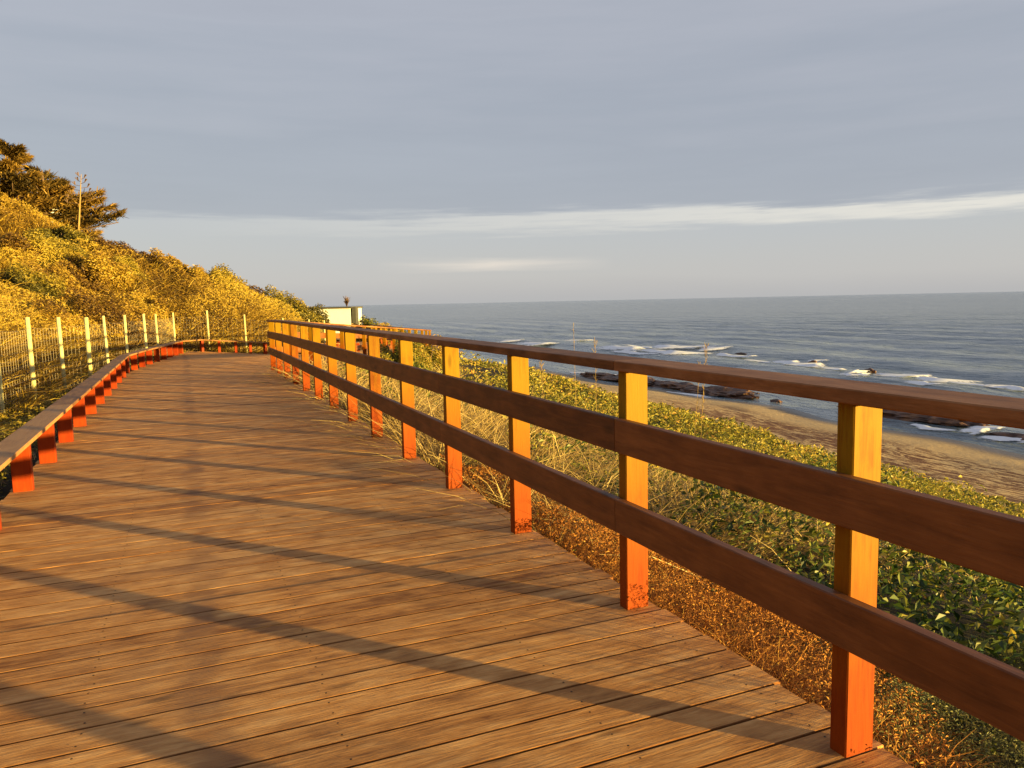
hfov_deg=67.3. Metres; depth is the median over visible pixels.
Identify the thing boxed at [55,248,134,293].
golden shrub
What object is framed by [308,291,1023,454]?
sea
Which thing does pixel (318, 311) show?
evergreen shrub
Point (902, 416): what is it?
shore rock
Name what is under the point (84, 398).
kerb rail
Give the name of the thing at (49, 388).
hill grass
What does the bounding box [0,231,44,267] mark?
golden shrub
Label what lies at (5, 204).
golden shrub
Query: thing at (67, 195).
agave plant
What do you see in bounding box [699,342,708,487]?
dry weed
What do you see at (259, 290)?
evergreen shrub
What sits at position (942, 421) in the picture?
shore rock
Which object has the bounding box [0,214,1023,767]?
ground
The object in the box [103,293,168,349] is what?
golden shrub
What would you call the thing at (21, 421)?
fence line weeds
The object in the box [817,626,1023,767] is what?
grey green herbs
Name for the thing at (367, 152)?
sky
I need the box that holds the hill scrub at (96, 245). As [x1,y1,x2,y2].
[0,197,304,420]
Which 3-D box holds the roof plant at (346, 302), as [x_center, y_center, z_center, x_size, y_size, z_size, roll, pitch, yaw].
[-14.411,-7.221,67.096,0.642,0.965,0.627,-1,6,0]
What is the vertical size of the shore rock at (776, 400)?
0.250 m
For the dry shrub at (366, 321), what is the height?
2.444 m
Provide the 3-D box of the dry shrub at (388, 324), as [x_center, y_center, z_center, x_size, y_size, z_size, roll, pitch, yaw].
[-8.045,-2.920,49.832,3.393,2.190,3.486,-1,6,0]
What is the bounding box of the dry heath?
[439,452,971,767]
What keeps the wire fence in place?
on the ground at (992, 470)
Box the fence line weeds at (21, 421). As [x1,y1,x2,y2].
[0,338,186,492]
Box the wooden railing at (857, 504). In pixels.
[267,320,1023,757]
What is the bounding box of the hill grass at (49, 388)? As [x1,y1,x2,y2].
[0,200,339,437]
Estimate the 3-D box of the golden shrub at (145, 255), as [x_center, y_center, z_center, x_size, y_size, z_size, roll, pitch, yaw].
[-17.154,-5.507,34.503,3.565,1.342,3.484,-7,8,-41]
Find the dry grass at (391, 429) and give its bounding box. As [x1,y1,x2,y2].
[257,342,1021,620]
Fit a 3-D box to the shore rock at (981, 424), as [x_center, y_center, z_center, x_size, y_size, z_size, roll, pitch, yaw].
[19.846,1.682,34.691,1.454,0.597,3.769,-4,7,-23]
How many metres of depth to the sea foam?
57.82 m
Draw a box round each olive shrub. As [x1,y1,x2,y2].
[0,228,88,268]
[0,261,66,302]
[36,224,90,248]
[104,254,147,282]
[209,267,244,298]
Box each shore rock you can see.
[580,372,617,381]
[617,374,668,388]
[654,380,698,389]
[680,386,709,395]
[699,386,759,399]
[770,399,781,402]
[837,406,929,421]
[863,368,876,373]
[887,413,979,425]
[959,420,989,426]
[984,432,1023,441]
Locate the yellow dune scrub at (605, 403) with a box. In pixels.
[337,349,1023,647]
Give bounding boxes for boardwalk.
[0,338,913,767]
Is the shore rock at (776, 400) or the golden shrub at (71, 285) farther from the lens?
the shore rock at (776, 400)
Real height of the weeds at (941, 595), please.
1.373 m
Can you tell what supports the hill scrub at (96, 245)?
on the ground at (992, 470)
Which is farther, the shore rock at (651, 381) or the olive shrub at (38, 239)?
the shore rock at (651, 381)
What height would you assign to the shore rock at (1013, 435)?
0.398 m
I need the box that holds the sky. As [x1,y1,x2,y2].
[0,0,1023,305]
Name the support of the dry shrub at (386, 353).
on the ground at (992, 470)
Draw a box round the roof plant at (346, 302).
[343,296,349,305]
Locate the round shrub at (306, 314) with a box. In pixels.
[262,284,325,322]
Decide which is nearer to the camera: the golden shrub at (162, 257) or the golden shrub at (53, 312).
the golden shrub at (53, 312)
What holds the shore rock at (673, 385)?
on the ground at (992, 470)
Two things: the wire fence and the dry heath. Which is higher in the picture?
the wire fence
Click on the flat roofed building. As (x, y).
(350, 315)
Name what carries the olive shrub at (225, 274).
on the ground at (992, 470)
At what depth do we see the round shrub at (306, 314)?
37.45 m
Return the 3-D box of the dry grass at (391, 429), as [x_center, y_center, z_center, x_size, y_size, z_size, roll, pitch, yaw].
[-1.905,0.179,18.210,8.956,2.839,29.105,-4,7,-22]
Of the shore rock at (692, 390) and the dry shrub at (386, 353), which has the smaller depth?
the dry shrub at (386, 353)
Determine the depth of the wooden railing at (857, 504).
2.55 m
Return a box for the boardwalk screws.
[3,418,863,762]
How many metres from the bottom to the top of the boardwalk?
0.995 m
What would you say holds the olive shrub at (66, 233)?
on the ground at (992, 470)
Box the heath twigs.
[465,476,1009,767]
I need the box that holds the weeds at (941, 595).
[301,362,1020,611]
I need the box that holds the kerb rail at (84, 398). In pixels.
[0,339,359,529]
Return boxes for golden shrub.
[0,192,29,217]
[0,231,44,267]
[0,297,101,337]
[10,256,99,301]
[52,288,130,339]
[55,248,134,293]
[81,236,141,261]
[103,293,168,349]
[118,288,182,335]
[122,247,151,261]
[139,248,183,273]
[170,264,213,290]
[229,273,248,294]
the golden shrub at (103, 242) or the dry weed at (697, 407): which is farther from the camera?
the golden shrub at (103, 242)
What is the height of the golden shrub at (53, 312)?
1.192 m
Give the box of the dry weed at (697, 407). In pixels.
[691,362,699,512]
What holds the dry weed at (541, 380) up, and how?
on the ground at (992, 470)
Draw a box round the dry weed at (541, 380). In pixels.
[538,360,545,452]
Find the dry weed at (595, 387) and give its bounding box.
[592,337,597,473]
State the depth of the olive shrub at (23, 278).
23.65 m
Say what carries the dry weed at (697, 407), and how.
on the ground at (992, 470)
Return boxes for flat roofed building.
[305,306,362,332]
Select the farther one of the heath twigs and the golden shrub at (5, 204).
the golden shrub at (5, 204)
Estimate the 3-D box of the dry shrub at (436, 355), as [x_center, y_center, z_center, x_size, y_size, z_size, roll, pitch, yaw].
[-3.110,-0.899,27.087,2.389,1.980,2.081,-1,6,0]
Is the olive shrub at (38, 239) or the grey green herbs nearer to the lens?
the grey green herbs
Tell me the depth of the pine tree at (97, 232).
38.12 m
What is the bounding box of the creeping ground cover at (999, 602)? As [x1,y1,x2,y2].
[339,362,1023,758]
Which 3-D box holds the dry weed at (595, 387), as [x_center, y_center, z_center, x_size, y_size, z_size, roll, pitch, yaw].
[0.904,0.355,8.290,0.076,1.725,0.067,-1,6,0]
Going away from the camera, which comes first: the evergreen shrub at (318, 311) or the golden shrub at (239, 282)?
the golden shrub at (239, 282)
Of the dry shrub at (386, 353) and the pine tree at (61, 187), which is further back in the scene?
the pine tree at (61, 187)
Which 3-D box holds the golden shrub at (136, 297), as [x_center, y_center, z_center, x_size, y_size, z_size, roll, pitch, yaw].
[-12.777,-2.505,26.805,2.344,1.719,2.292,-1,6,0]
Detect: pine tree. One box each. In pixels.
[0,139,94,220]
[10,163,129,232]
[58,205,104,239]
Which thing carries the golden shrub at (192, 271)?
on the ground at (992, 470)
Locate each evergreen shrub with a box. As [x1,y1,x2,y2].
[200,263,249,291]
[244,285,267,297]
[308,304,336,341]
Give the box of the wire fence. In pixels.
[0,310,325,416]
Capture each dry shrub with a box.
[351,315,377,341]
[377,322,405,343]
[379,339,432,370]
[395,330,441,371]
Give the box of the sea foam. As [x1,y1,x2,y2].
[499,339,1023,442]
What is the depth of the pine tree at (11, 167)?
35.64 m
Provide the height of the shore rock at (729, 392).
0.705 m
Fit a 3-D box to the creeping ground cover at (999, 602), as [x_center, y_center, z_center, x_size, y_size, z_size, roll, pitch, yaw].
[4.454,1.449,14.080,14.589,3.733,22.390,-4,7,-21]
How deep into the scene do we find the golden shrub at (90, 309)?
22.66 m
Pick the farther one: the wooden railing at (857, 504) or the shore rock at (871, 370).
the shore rock at (871, 370)
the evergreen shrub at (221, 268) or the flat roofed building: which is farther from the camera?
the flat roofed building
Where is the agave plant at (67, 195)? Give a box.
[64,172,94,239]
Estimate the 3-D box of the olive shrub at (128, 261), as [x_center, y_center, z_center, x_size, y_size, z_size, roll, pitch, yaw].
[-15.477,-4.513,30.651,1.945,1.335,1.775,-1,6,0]
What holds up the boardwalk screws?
on the boardwalk
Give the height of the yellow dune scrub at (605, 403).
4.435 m
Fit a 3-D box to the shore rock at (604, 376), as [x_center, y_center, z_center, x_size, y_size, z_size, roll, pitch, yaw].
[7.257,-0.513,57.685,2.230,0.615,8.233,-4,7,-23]

